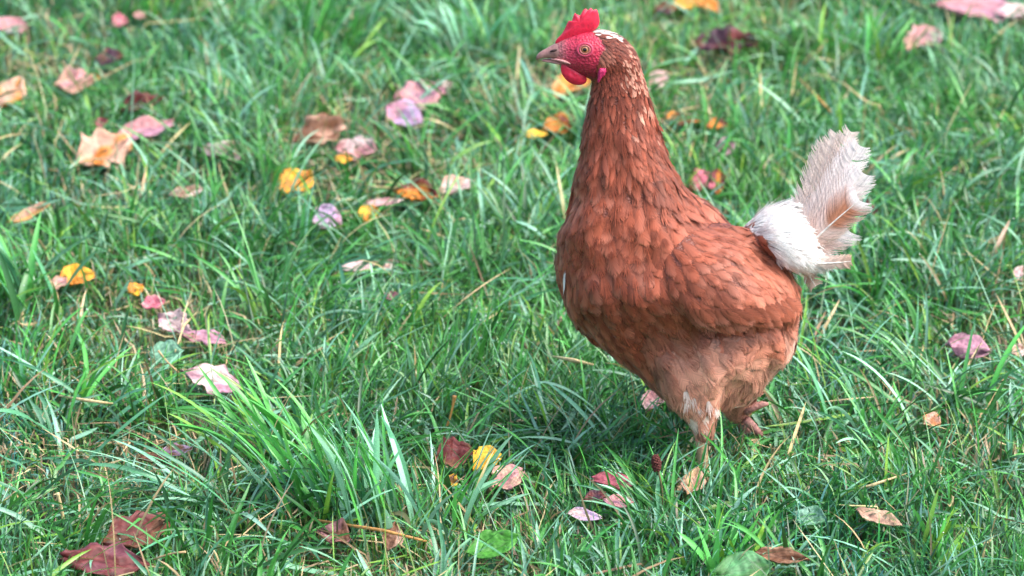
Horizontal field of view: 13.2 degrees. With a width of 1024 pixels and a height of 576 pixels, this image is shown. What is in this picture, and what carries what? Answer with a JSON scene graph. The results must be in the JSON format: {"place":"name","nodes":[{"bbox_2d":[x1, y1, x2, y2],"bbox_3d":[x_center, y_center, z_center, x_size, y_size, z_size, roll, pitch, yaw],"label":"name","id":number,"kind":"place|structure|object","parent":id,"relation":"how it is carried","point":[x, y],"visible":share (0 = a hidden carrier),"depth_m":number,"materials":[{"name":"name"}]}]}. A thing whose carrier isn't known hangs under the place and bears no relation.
{"place":"outdoors","nodes":[
{"label":"outdoors","id":0,"kind":"place"},
{"bbox_2d":[0,0,1023,575],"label":"grass","id":1,"kind":"structure","parent":0,"point":[520,200],"depth_m":4.33,"materials":[{"name":"plant"}]},
{"bbox_2d":[0,76,26,106],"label":"fallen leaf","id":2,"kind":"object","parent":1,"relation":"on","point":[11,84],"visible":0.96,"depth_m":4.90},
{"bbox_2d":[0,197,28,215],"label":"weed leaf","id":3,"kind":"object","parent":1,"relation":"on","point":[14,200],"visible":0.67,"depth_m":4.52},
{"bbox_2d":[0,17,29,33],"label":"fallen leaf","id":4,"kind":"object","parent":1,"relation":"on","point":[13,21],"visible":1,"depth_m":5.13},
{"bbox_2d":[7,201,50,223],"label":"fallen leaf","id":5,"kind":"object","parent":1,"relation":"on","point":[25,215],"visible":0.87,"depth_m":4.50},
{"bbox_2d":[56,492,64,518],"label":"dry stem","id":6,"kind":"object","parent":1,"relation":"on","point":[59,500],"visible":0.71,"depth_m":3.77,"materials":[{"name":"plant"}]},
{"bbox_2d":[60,263,95,286],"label":"fallen leaf","id":7,"kind":"object","parent":1,"relation":"on","point":[68,271],"visible":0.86,"depth_m":4.34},
{"bbox_2d":[58,395,112,404],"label":"dry stem","id":8,"kind":"object","parent":1,"relation":"on","point":[89,400],"visible":1,"depth_m":3.97,"materials":[{"name":"plant"}]},
{"bbox_2d":[49,127,132,173],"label":"fallen leaf","id":9,"kind":"object","parent":1,"relation":"on","point":[102,142],"visible":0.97,"depth_m":4.69,"materials":[{"name":"plant"}]},
{"bbox_2d":[95,117,107,126],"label":"fallen leaf","id":10,"kind":"object","parent":1,"relation":"on","point":[103,120],"visible":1,"depth_m":4.78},
{"bbox_2d":[94,47,124,65],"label":"fallen leaf","id":11,"kind":"object","parent":1,"relation":"on","point":[116,54],"visible":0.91,"depth_m":5.02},
{"bbox_2d":[65,510,169,549],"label":"fallen leaf","id":12,"kind":"object","parent":1,"relation":"on","point":[122,526],"visible":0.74,"depth_m":3.74,"materials":[{"name":"plant"}]},
{"bbox_2d":[112,12,127,26],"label":"fallen leaf","id":13,"kind":"object","parent":1,"relation":"on","point":[120,19],"visible":0.94,"depth_m":5.15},
{"bbox_2d":[60,541,185,575],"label":"fallen leaf","id":14,"kind":"object","parent":1,"relation":"on","point":[124,560],"visible":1,"depth_m":3.68,"materials":[{"name":"plant"}]},
{"bbox_2d":[127,282,143,295],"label":"fallen leaf","id":15,"kind":"object","parent":1,"relation":"on","point":[133,287],"visible":0.99,"depth_m":4.30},
{"bbox_2d":[133,11,145,18],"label":"fallen leaf","id":16,"kind":"object","parent":1,"relation":"on","point":[139,16],"visible":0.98,"depth_m":5.17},
{"bbox_2d":[119,90,163,113],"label":"fallen leaf","id":17,"kind":"object","parent":1,"relation":"on","point":[138,97],"visible":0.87,"depth_m":4.83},
{"bbox_2d":[117,115,174,140],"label":"fallen leaf","id":18,"kind":"object","parent":1,"relation":"on","point":[147,125],"visible":0.76,"depth_m":4.75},
{"bbox_2d":[168,184,205,197],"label":"fallen leaf","id":19,"kind":"object","parent":1,"relation":"on","point":[187,189],"visible":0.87,"depth_m":4.58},
{"bbox_2d":[157,350,240,394],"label":"fallen leaf","id":20,"kind":"object","parent":1,"relation":"on","point":[196,375],"visible":0.84,"depth_m":4.07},
{"bbox_2d":[197,140,258,160],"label":"fallen leaf","id":21,"kind":"object","parent":1,"relation":"on","point":[222,148],"visible":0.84,"depth_m":4.69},
{"bbox_2d":[268,113,349,145],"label":"fallen leaf","id":22,"kind":"object","parent":1,"relation":"on","point":[314,123],"visible":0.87,"depth_m":4.76,"materials":[{"name":"plant"}]},
{"bbox_2d":[311,204,342,228],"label":"fallen leaf","id":23,"kind":"object","parent":1,"relation":"on","point":[322,207],"visible":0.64,"depth_m":4.50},
{"bbox_2d":[317,517,351,543],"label":"fallen leaf","id":24,"kind":"object","parent":1,"relation":"on","point":[342,527],"visible":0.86,"depth_m":3.74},
{"bbox_2d":[334,153,352,162],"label":"fallen leaf","id":25,"kind":"object","parent":1,"relation":"on","point":[342,157],"visible":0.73,"depth_m":4.67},
{"bbox_2d":[334,135,376,161],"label":"fallen leaf","id":26,"kind":"object","parent":1,"relation":"on","point":[342,144],"visible":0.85,"depth_m":4.70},
{"bbox_2d":[341,260,380,270],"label":"fallen leaf","id":27,"kind":"object","parent":1,"relation":"on","point":[353,265],"visible":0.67,"depth_m":4.36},
{"bbox_2d":[358,204,379,221],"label":"fallen leaf","id":28,"kind":"object","parent":1,"relation":"on","point":[364,210],"visible":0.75,"depth_m":4.52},
{"bbox_2d":[314,519,426,541],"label":"dry stem","id":29,"kind":"object","parent":1,"relation":"on","point":[374,529],"visible":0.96,"depth_m":3.73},
{"bbox_2d":[352,182,395,188],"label":"dry stem","id":30,"kind":"object","parent":1,"relation":"on","point":[376,186],"visible":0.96,"depth_m":4.60,"materials":[{"name":"plant"}]},
{"bbox_2d":[362,197,402,205],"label":"fallen leaf","id":31,"kind":"object","parent":1,"relation":"on","point":[380,202],"visible":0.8,"depth_m":4.55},
{"bbox_2d":[381,291,400,299],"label":"fallen leaf","id":32,"kind":"object","parent":1,"relation":"on","point":[392,295],"visible":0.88,"depth_m":4.27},
{"bbox_2d":[382,521,404,551],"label":"fallen leaf","id":33,"kind":"object","parent":1,"relation":"on","point":[391,541],"visible":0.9,"depth_m":3.74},
{"bbox_2d":[393,177,438,201],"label":"fallen leaf","id":34,"kind":"object","parent":1,"relation":"on","point":[412,189],"visible":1,"depth_m":4.57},
{"bbox_2d":[393,79,447,109],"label":"fallen leaf","id":35,"kind":"object","parent":1,"relation":"on","point":[411,88],"visible":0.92,"depth_m":4.88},
{"bbox_2d":[436,80,451,89],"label":"fallen leaf","id":36,"kind":"object","parent":1,"relation":"on","point":[445,84],"visible":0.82,"depth_m":4.92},
{"bbox_2d":[491,464,524,489],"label":"fallen leaf","id":37,"kind":"object","parent":1,"relation":"on","point":[515,478],"visible":0.69,"depth_m":3.86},
{"bbox_2d":[526,129,546,137],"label":"fallen leaf","id":38,"kind":"object","parent":1,"relation":"on","point":[537,132],"visible":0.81,"depth_m":4.76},
{"bbox_2d":[542,112,573,133],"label":"fallen leaf","id":39,"kind":"object","parent":1,"relation":"on","point":[563,118],"visible":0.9,"depth_m":4.79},
{"bbox_2d":[552,73,590,99],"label":"fallen leaf","id":40,"kind":"object","parent":1,"relation":"on","point":[565,82],"visible":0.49,"depth_m":4.92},
{"bbox_2d":[552,356,593,364],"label":"dry stem","id":41,"kind":"object","parent":1,"relation":"on","point":[572,360],"visible":1,"depth_m":4.06,"materials":[{"name":"plant"}]},
{"bbox_2d":[565,507,601,520],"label":"fallen leaf","id":42,"kind":"object","parent":1,"relation":"on","point":[579,513],"visible":0.9,"depth_m":3.78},
{"bbox_2d":[583,490,606,501],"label":"fallen leaf","id":43,"kind":"object","parent":1,"relation":"on","point":[598,494],"visible":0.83,"depth_m":3.82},
{"bbox_2d":[591,470,636,489],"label":"fallen leaf","id":44,"kind":"object","parent":1,"relation":"on","point":[600,477],"visible":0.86,"depth_m":3.86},
{"bbox_2d":[603,494,633,507],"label":"fallen leaf","id":45,"kind":"object","parent":1,"relation":"on","point":[615,499],"visible":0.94,"depth_m":3.81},
{"bbox_2d":[647,70,667,91],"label":"fallen leaf","id":46,"kind":"object","parent":1,"relation":"on","point":[663,78],"visible":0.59,"depth_m":4.94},
{"bbox_2d":[660,111,700,124],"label":"fallen leaf","id":47,"kind":"object","parent":1,"relation":"on","point":[668,116],"visible":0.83,"depth_m":4.81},
{"bbox_2d":[680,466,706,494],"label":"fallen leaf","id":48,"kind":"object","parent":1,"relation":"on","point":[694,473],"visible":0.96,"depth_m":3.85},
{"bbox_2d":[689,168,715,191],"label":"fallen leaf","id":49,"kind":"object","parent":1,"relation":"on","point":[704,177],"visible":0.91,"depth_m":4.61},
{"bbox_2d":[711,168,724,194],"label":"fallen leaf","id":50,"kind":"object","parent":1,"relation":"on","point":[717,173],"visible":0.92,"depth_m":4.61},
{"bbox_2d":[712,550,774,575],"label":"weed leaf","id":51,"kind":"object","parent":1,"relation":"on","point":[742,566],"visible":0.99,"depth_m":3.67,"materials":[{"name":"plant"}]},
{"bbox_2d":[755,546,809,563],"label":"fallen leaf","id":52,"kind":"object","parent":1,"relation":"on","point":[780,554],"visible":0.97,"depth_m":3.69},
{"bbox_2d":[792,505,825,526],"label":"weed leaf","id":53,"kind":"object","parent":1,"relation":"on","point":[818,512],"visible":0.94,"depth_m":3.77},
{"bbox_2d":[798,78,831,114],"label":"dry stem","id":54,"kind":"object","parent":1,"relation":"on","point":[821,101],"visible":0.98,"depth_m":4.83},
{"bbox_2d":[856,507,902,526],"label":"fallen leaf","id":55,"kind":"object","parent":1,"relation":"on","point":[880,515],"visible":0.99,"depth_m":3.77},
{"bbox_2d":[850,471,911,491],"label":"dry stem","id":56,"kind":"object","parent":1,"relation":"on","point":[878,483],"visible":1,"depth_m":3.81,"materials":[{"name":"plant"}]},
{"bbox_2d":[904,35,918,50],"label":"fallen leaf","id":57,"kind":"object","parent":1,"relation":"on","point":[910,45],"visible":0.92,"depth_m":5.07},
{"bbox_2d":[907,24,941,45],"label":"fallen leaf","id":58,"kind":"object","parent":1,"relation":"on","point":[923,28],"visible":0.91,"depth_m":5.09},
{"bbox_2d":[922,412,940,426],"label":"fallen leaf","id":59,"kind":"object","parent":1,"relation":"on","point":[932,418],"visible":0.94,"depth_m":3.98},
{"bbox_2d":[909,0,1023,22],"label":"fallen leaf","id":60,"kind":"object","parent":1,"relation":"on","point":[988,8],"visible":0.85,"depth_m":5.21,"materials":[{"name":"plant"}]},
{"bbox_2d":[995,2,1023,17],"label":"fallen leaf","id":61,"kind":"object","parent":60,"relation":"on","point":[1004,10],"visible":0.84,"depth_m":5.20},
{"bbox_2d":[945,332,991,359],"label":"fallen leaf","id":62,"kind":"object","parent":1,"relation":"on","point":[959,347],"visible":0.84,"depth_m":4.16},
{"bbox_2d":[1011,343,1023,356],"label":"fallen leaf","id":63,"kind":"object","parent":1,"relation":"on","point":[1020,346],"visible":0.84,"depth_m":4.15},
{"bbox_2d":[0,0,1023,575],"bbox_3d":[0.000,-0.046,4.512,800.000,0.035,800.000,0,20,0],"label":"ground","id":64,"kind":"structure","parent":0,"point":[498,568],"depth_m":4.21,"materials":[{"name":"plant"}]},
{"bbox_2d":[0,212,97,343],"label":"grass tuft","id":65,"kind":"object","parent":64,"relation":"on","point":[9,278],"visible":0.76,"depth_m":4.27,"materials":[{"name":"plant"}]},
{"bbox_2d":[0,299,115,402],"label":"grass tuft","id":66,"kind":"object","parent":64,"relation":"on","point":[46,351],"visible":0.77,"depth_m":4.10,"materials":[{"name":"plant"}]},
{"bbox_2d":[51,276,66,289],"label":"fallen leaf","id":67,"kind":"object","parent":64,"relation":"on","point":[56,280],"visible":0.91,"depth_m":4.32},
{"bbox_2d":[54,65,94,93],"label":"fallen leaf","id":68,"kind":"object","parent":64,"relation":"on","point":[65,83],"visible":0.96,"depth_m":4.93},
{"bbox_2d":[0,332,222,457],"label":"grass tuft","id":69,"kind":"object","parent":64,"relation":"on","point":[84,392],"visible":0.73,"depth_m":4.01,"materials":[{"name":"plant"}]},
{"bbox_2d":[138,451,165,461],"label":"fallen leaf","id":70,"kind":"object","parent":64,"relation":"on","point":[142,457],"visible":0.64,"depth_m":3.89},
{"bbox_2d":[141,295,164,308],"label":"fallen leaf","id":71,"kind":"object","parent":64,"relation":"on","point":[152,301],"visible":0.96,"depth_m":4.26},
{"bbox_2d":[149,340,183,363],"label":"weed leaf","id":72,"kind":"object","parent":64,"relation":"on","point":[171,346],"visible":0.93,"depth_m":4.14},
{"bbox_2d":[116,0,218,29],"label":"grass tuft","id":73,"kind":"object","parent":64,"relation":"on","point":[148,5],"visible":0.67,"depth_m":5.19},
{"bbox_2d":[158,307,191,333],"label":"fallen leaf","id":74,"kind":"object","parent":64,"relation":"on","point":[178,313],"visible":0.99,"depth_m":4.21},
{"bbox_2d":[161,443,192,455],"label":"fallen leaf","id":75,"kind":"object","parent":64,"relation":"on","point":[183,448],"visible":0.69,"depth_m":3.91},
{"bbox_2d":[174,312,196,351],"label":"dry stem","id":76,"kind":"object","parent":64,"relation":"on","point":[186,322],"visible":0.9,"depth_m":4.17,"materials":[{"name":"plant"}]},
{"bbox_2d":[179,329,227,345],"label":"fallen leaf","id":77,"kind":"object","parent":64,"relation":"on","point":[201,335],"visible":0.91,"depth_m":4.17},
{"bbox_2d":[116,83,303,196],"bbox_3d":[-0.305,-0.152,4.667,0.146,0.099,0.195,-13,24,-31],"label":"grass tuft","id":78,"kind":"object","parent":64,"relation":"on","point":[226,159],"visible":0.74,"depth_m":4.67,"materials":[{"name":"plant"}]},
{"bbox_2d":[34,424,411,554],"bbox_3d":[-0.264,0.160,3.816,0.289,0.094,0.300,11,23,28],"label":"grass tuft","id":79,"kind":"object","parent":64,"relation":"on","point":[172,487],"visible":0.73,"depth_m":3.79,"materials":[{"name":"plant"}]},
{"bbox_2d":[215,273,240,301],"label":"weed leaf","id":80,"kind":"object","parent":64,"relation":"on","point":[219,287],"visible":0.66,"depth_m":4.30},
{"bbox_2d":[151,352,335,483],"bbox_3d":[-0.234,0.113,3.907,0.168,0.126,0.133,0,20,0],"label":"grass tuft","id":81,"kind":"object","parent":64,"relation":"on","point":[266,412],"visible":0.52,"depth_m":3.91,"materials":[{"name":"plant"}]},
{"bbox_2d":[279,168,313,194],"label":"fallen leaf","id":82,"kind":"object","parent":64,"relation":"on","point":[292,175],"visible":0.65,"depth_m":4.61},
{"bbox_2d":[284,0,407,55],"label":"grass tuft","id":83,"kind":"object","parent":64,"relation":"on","point":[328,9],"visible":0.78,"depth_m":5.07,"materials":[{"name":"plant"}]},
{"bbox_2d":[206,378,490,563],"bbox_3d":[-0.141,0.157,3.788,0.248,0.134,0.151,6,21,16],"label":"grass tuft","id":84,"kind":"object","parent":64,"relation":"on","point":[377,468],"visible":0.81,"depth_m":3.78,"materials":[{"name":"plant"}]},
{"bbox_2d":[382,263,394,270],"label":"fallen leaf","id":85,"kind":"object","parent":64,"relation":"on","point":[388,265],"visible":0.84,"depth_m":4.36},
{"bbox_2d":[385,99,423,125],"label":"fallen leaf","id":86,"kind":"object","parent":64,"relation":"on","point":[399,104],"visible":0.9,"depth_m":4.82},
{"bbox_2d":[446,395,456,425],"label":"dry stem","id":87,"kind":"object","parent":64,"relation":"on","point":[453,402],"visible":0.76,"depth_m":4.00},
{"bbox_2d":[366,0,538,72],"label":"grass tuft","id":88,"kind":"object","parent":64,"relation":"on","point":[472,26],"visible":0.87,"depth_m":5.08,"materials":[{"name":"plant"}]},
{"bbox_2d":[449,474,458,486],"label":"fallen leaf","id":89,"kind":"object","parent":64,"relation":"on","point":[453,479],"visible":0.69,"depth_m":3.85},
{"bbox_2d":[434,436,476,468],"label":"fallen leaf","id":90,"kind":"object","parent":64,"relation":"on","point":[461,449],"visible":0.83,"depth_m":3.90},
{"bbox_2d":[438,174,476,194],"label":"fallen leaf","id":91,"kind":"object","parent":64,"relation":"on","point":[465,181],"visible":0.66,"depth_m":4.59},
{"bbox_2d":[391,286,531,391],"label":"grass tuft","id":92,"kind":"object","parent":64,"relation":"on","point":[468,326],"visible":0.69,"depth_m":4.14,"materials":[{"name":"plant"}]},
{"bbox_2d":[410,423,534,546],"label":"grass tuft","id":93,"kind":"object","parent":64,"relation":"on","point":[483,473],"visible":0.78,"depth_m":3.81,"materials":[{"name":"plant"}]},
{"bbox_2d":[473,445,502,470],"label":"fallen leaf","id":94,"kind":"object","parent":64,"relation":"on","point":[486,448],"visible":0.51,"depth_m":3.90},
{"bbox_2d":[464,529,519,558],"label":"weed leaf","id":95,"kind":"object","parent":64,"relation":"on","point":[500,541],"visible":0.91,"depth_m":3.72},
{"bbox_2d":[445,345,651,465],"bbox_3d":[0.044,0.105,3.984,0.204,0.105,0.158,5,20,12],"label":"grass tuft","id":96,"kind":"object","parent":64,"relation":"on","point":[540,391],"visible":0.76,"depth_m":3.99,"materials":[{"name":"plant"}]},
{"bbox_2d":[641,389,663,412],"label":"fallen leaf","id":97,"kind":"object","parent":64,"relation":"on","point":[652,396],"visible":0.59,"depth_m":4.03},
{"bbox_2d":[651,454,662,523],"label":"seed head plant","id":98,"kind":"object","parent":64,"relation":"on","point":[656,461],"visible":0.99,"depth_m":3.81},
{"bbox_2d":[653,1,679,13],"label":"fallen leaf","id":99,"kind":"object","parent":64,"relation":"on","point":[666,9],"visible":0.96,"depth_m":5.21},
{"bbox_2d":[673,0,701,8],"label":"fallen leaf","id":100,"kind":"object","parent":64,"relation":"on","point":[683,4],"visible":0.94,"depth_m":5.22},
{"bbox_2d":[625,385,756,465],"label":"grass tuft","id":101,"kind":"object","parent":64,"relation":"on","point":[649,429],"visible":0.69,"depth_m":3.99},
{"bbox_2d":[536,8,875,498],"bbox_3d":[0.167,-0.037,3.877,0.229,0.432,0.205,-15,25,-36],"label":"hen","id":102,"kind":"object","parent":64,"relation":"on","point":[680,299],"visible":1,"depth_m":3.83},
{"bbox_2d":[597,411,815,525],"bbox_3d":[0.167,0.160,3.843,0.191,0.092,0.149,0,20,0],"label":"grass tuft","id":103,"kind":"object","parent":64,"relation":"on","point":[720,479],"visible":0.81,"depth_m":3.84,"materials":[{"name":"plant"}]},
{"bbox_2d":[695,0,720,12],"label":"fallen leaf","id":104,"kind":"object","parent":64,"relation":"on","point":[713,5],"visible":0.9,"depth_m":5.21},
{"bbox_2d":[706,117,727,128],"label":"fallen leaf","id":105,"kind":"object","parent":64,"relation":"on","point":[710,124],"visible":0.71,"depth_m":4.79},
{"bbox_2d":[661,498,779,575],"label":"grass tuft","id":106,"kind":"object","parent":64,"relation":"on","point":[715,557],"visible":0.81,"depth_m":3.71,"materials":[{"name":"plant"}]},
{"bbox_2d":[716,136,734,158],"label":"fallen leaf","id":107,"kind":"object","parent":64,"relation":"on","point":[720,141],"visible":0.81,"depth_m":4.71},
{"bbox_2d":[693,25,758,54],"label":"fallen leaf","id":108,"kind":"object","parent":64,"relation":"on","point":[722,36],"visible":0.94,"depth_m":5.07,"materials":[{"name":"plant"}]},
{"bbox_2d":[697,80,910,152],"bbox_3d":[0.323,-0.167,4.751,0.215,0.083,0.149,14,25,34],"label":"grass tuft","id":109,"kind":"object","parent":64,"relation":"on","point":[820,129],"visible":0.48,"depth_m":4.76,"materials":[{"name":"plant"}]},
{"bbox_2d":[744,345,937,477],"bbox_3d":[0.303,0.111,3.946,0.181,0.108,0.206,-11,23,-28],"label":"grass tuft","id":110,"kind":"object","parent":64,"relation":"on","point":[861,414],"visible":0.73,"depth_m":3.97,"materials":[{"name":"plant"}]},
{"bbox_2d":[779,0,936,78],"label":"grass tuft","id":111,"kind":"object","parent":64,"relation":"on","point":[893,29],"visible":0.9,"depth_m":5.05,"materials":[{"name":"plant"}]},
{"bbox_2d":[862,199,877,214],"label":"fallen leaf","id":112,"kind":"object","parent":64,"relation":"on","point":[873,207],"visible":0.31,"depth_m":4.52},
{"bbox_2d":[838,320,1023,437],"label":"grass tuft","id":113,"kind":"object","parent":64,"relation":"on","point":[994,381],"visible":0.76,"depth_m":4.03,"materials":[{"name":"plant"}]},
{"bbox_2d":[913,489,966,570],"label":"grass tuft","id":114,"kind":"object","parent":64,"relation":"on","point":[942,529],"visible":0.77,"depth_m":3.74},
{"bbox_2d":[868,53,1023,137],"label":"grass tuft","id":115,"kind":"object","parent":64,"relation":"on","point":[959,93],"visible":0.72,"depth_m":4.87,"materials":[{"name":"plant"}]},
{"bbox_2d":[1013,266,1022,281],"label":"fallen leaf","id":116,"kind":"object","parent":64,"relation":"on","point":[1018,273],"visible":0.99,"depth_m":4.34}
]}

